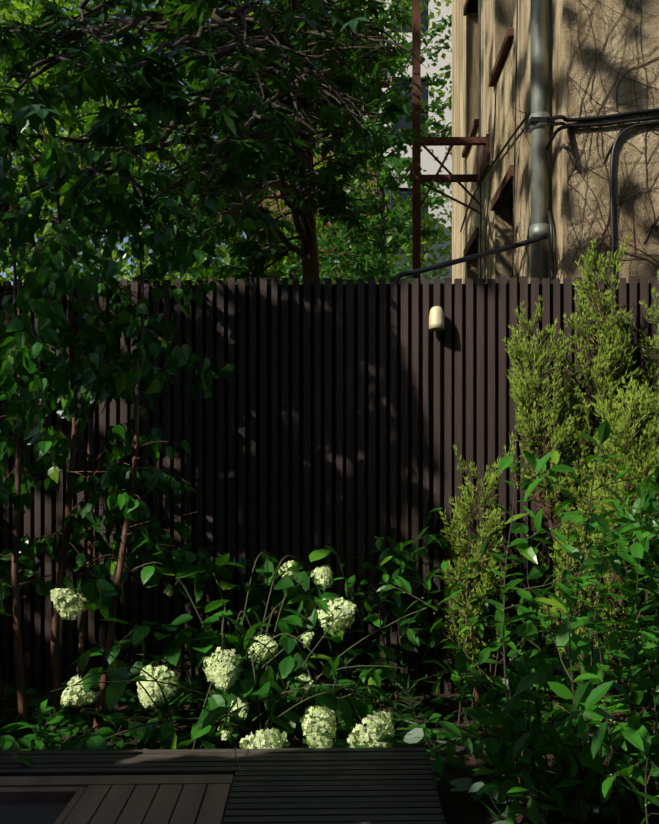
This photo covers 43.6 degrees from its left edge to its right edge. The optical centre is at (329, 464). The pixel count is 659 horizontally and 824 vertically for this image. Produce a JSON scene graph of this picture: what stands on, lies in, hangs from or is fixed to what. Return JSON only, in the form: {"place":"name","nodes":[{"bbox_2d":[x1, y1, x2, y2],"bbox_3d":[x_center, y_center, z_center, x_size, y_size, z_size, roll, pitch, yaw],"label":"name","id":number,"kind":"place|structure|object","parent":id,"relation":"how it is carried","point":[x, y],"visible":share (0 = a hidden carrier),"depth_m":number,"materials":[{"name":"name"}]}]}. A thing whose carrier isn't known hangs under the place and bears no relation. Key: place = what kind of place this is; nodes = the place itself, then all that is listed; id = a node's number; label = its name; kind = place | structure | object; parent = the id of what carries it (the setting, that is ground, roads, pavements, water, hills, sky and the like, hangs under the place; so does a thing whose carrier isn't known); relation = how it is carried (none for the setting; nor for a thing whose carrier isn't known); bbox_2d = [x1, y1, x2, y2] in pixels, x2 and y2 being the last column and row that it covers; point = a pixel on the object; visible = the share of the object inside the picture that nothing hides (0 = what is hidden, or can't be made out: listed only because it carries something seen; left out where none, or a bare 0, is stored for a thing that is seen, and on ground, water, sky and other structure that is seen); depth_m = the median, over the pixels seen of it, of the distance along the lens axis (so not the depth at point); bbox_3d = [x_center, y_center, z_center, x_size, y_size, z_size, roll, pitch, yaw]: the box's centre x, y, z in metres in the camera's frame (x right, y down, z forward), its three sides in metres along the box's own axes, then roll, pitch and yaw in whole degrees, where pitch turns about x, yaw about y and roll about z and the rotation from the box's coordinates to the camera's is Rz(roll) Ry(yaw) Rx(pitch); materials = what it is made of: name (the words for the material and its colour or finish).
{"place":"outdoors","nodes":[
{"label":"outdoors","id":0,"kind":"place"},
{"bbox_2d":[0,0,355,284],"label":"sky","id":1,"kind":"structure","parent":0,"point":[125,239],"materials":[{"name":"white"}]},
{"bbox_2d":[0,0,427,285],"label":"maple tree","id":2,"kind":"object","parent":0,"point":[22,48],"depth_m":4.92,"materials":[{"name":"green plant"}]},
{"bbox_2d":[0,747,445,823],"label":"deck slats","id":3,"kind":"object","parent":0,"point":[395,785],"visible":0.94,"depth_m":3.23,"materials":[{"name":"brown wood"}]},
{"bbox_2d":[259,76,390,284],"bbox_3d":[-0.379,-4.371,24.836,3.650,11.400,8.300,0,0,-1],"label":"tree","id":4,"kind":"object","parent":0,"point":[384,86],"depth_m":21.00,"materials":[{"name":"green plant"}]},
{"bbox_2d":[0,690,658,823],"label":"ground","id":5,"kind":"structure","parent":0,"point":[458,807],"depth_m":3.86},
{"bbox_2d":[54,791,83,823],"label":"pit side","id":6,"kind":"object","parent":5,"relation":"on","point":[67,810],"visible":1,"depth_m":2.92,"materials":[{"name":"brown wood"}]},
{"bbox_2d":[0,774,232,823],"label":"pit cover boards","id":7,"kind":"object","parent":6,"relation":"on","point":[158,799],"visible":0.89,"depth_m":3.04,"materials":[{"name":"grey wood"}]},
{"bbox_2d":[0,71,266,736],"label":"tree","id":8,"kind":"object","parent":5,"relation":"on","point":[21,359],"depth_m":4.06,"materials":[{"name":"green plant"}]},
{"bbox_2d":[0,751,445,823],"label":"deck fascia","id":9,"kind":"structure","parent":5,"relation":"on","point":[34,813],"depth_m":2.97,"materials":[{"name":"black wood"}]},
{"bbox_2d":[0,0,451,285],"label":"trees","id":10,"kind":"object","parent":5,"relation":"on","point":[28,13],"depth_m":13.70,"materials":[{"name":"green plant"}]},
{"bbox_2d":[16,542,444,770],"bbox_3d":[-0.411,0.989,3.997,2.030,1.219,2.280,0,0,-1],"label":"hydrangea","id":11,"kind":"object","parent":5,"relation":"on","point":[218,704],"depth_m":3.86,"materials":[{"name":"green plant"}]},
{"bbox_2d":[0,675,658,823],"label":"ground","id":12,"kind":"structure","parent":5,"relation":"on","point":[62,718],"depth_m":3.97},
{"bbox_2d":[262,0,451,284],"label":"ginkgo tree","id":13,"kind":"object","parent":5,"relation":"on","point":[375,260],"depth_m":11.64,"materials":[{"name":"green plant"}]},
{"bbox_2d":[315,651,434,746],"bbox_3d":[0.219,1.082,3.898,0.602,0.495,0.332,0,0,-1],"label":"plant","id":14,"kind":"object","parent":5,"relation":"on","point":[360,698],"depth_m":3.86,"materials":[{"name":"green plant"}]},
{"bbox_2d":[305,508,561,728],"bbox_3d":[0.561,0.761,4.442,1.293,1.138,1.396,0,0,27],"label":"shrub","id":15,"kind":"object","parent":5,"relation":"on","point":[413,638],"depth_m":4.33,"materials":[{"name":"green plant"}]},
{"bbox_2d":[323,522,524,678],"bbox_3d":[0.564,0.659,4.450,1.143,0.846,1.186,0,0,21],"label":"berry shrub","id":16,"kind":"object","parent":15,"relation":"attached to","point":[426,612],"visible":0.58,"depth_m":4.31,"materials":[{"name":"green plant"}]},
{"bbox_2d":[434,445,512,709],"bbox_3d":[0.783,0.605,4.446,0.457,1.449,0.496,0,0,-1],"label":"conifer shrub","id":17,"kind":"object","parent":5,"relation":"on","point":[495,519],"depth_m":4.46,"materials":[{"name":"green plant"}]},
{"bbox_2d":[376,573,645,775],"bbox_3d":[0.808,0.936,3.690,1.137,0.789,1.022,0,0,-1],"label":"low shrub","id":18,"kind":"object","parent":5,"relation":"on","point":[460,665],"depth_m":3.62,"materials":[{"name":"green plant"}]},
{"bbox_2d":[403,592,623,752],"bbox_3d":[0.832,0.887,3.629,0.926,0.537,0.806,0,0,-1],"label":"shrub","id":19,"kind":"object","parent":18,"relation":"on","point":[437,751],"visible":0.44,"depth_m":3.60,"materials":[{"name":"green plant"}]},
{"bbox_2d":[402,728,620,823],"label":"plant","id":20,"kind":"object","parent":5,"relation":"on","point":[461,785],"depth_m":3.15,"materials":[{"name":"green plant"}]},
{"bbox_2d":[431,597,658,823],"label":"low shrub","id":21,"kind":"object","parent":5,"relation":"on","point":[583,693],"depth_m":2.90,"materials":[{"name":"green plant"}]},
{"bbox_2d":[442,627,658,806],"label":"shrub berries","id":22,"kind":"object","parent":21,"relation":"on","point":[631,776],"visible":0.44,"depth_m":2.94,"materials":[{"name":"green plant"}]},
{"bbox_2d":[455,647,658,823],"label":"shrub leaves","id":23,"kind":"object","parent":5,"relation":"on","point":[504,767],"depth_m":2.91,"materials":[{"name":"green plant"}]},
{"bbox_2d":[476,675,644,801],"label":"shrub berries","id":24,"kind":"object","parent":23,"relation":"attached to","point":[560,750],"visible":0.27,"depth_m":2.89,"materials":[{"name":"green plant"}]},
{"bbox_2d":[471,420,658,817],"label":"shrub","id":25,"kind":"object","parent":5,"relation":"on","point":[639,551],"depth_m":3.21,"materials":[{"name":"green plant"}]},
{"bbox_2d":[498,466,657,684],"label":"shrub berries","id":26,"kind":"object","parent":25,"relation":"attached to","point":[503,610],"visible":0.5,"depth_m":3.20,"materials":[{"name":"green plant"}]},
{"bbox_2d":[502,235,658,688],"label":"juniper","id":27,"kind":"object","parent":5,"relation":"on","point":[619,424],"depth_m":4.36,"materials":[{"name":"green plant"}]},
{"bbox_2d":[515,293,658,673],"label":"dead juniper foliage","id":28,"kind":"object","parent":27,"relation":"on","point":[560,501],"visible":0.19,"depth_m":4.41,"materials":[{"name":"brown"}]},
{"bbox_2d":[521,617,658,823],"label":"shrub","id":29,"kind":"object","parent":5,"relation":"on","point":[630,734],"depth_m":2.80,"materials":[{"name":"green plant"}]},
{"bbox_2d":[598,628,656,738],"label":"shrub berries","id":30,"kind":"object","parent":29,"relation":"attached to","point":[599,629],"visible":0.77,"depth_m":2.79,"materials":[{"name":"green plant"}]},
{"bbox_2d":[564,462,658,734],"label":"shrub","id":31,"kind":"object","parent":5,"relation":"on","point":[649,560],"depth_m":3.82,"materials":[{"name":"green plant"}]},
{"bbox_2d":[633,568,658,625],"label":"shrub leaves","id":32,"kind":"object","parent":5,"relation":"on","point":[651,572],"visible":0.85,"depth_m":3.32,"materials":[{"name":"green plant"}]},
{"bbox_2d":[371,0,451,283],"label":"pale building","id":33,"kind":"structure","parent":0,"point":[429,165],"depth_m":26.08,"materials":[{"name":"white paint"}]},
{"bbox_2d":[452,541,498,670],"bbox_3d":[0.795,0.782,4.485,0.267,0.780,0.242,0,0,-1],"label":"dead juniper foliage","id":34,"kind":"object","parent":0,"point":[469,593],"visible":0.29,"depth_m":4.46,"materials":[{"name":"plant"}]}
]}

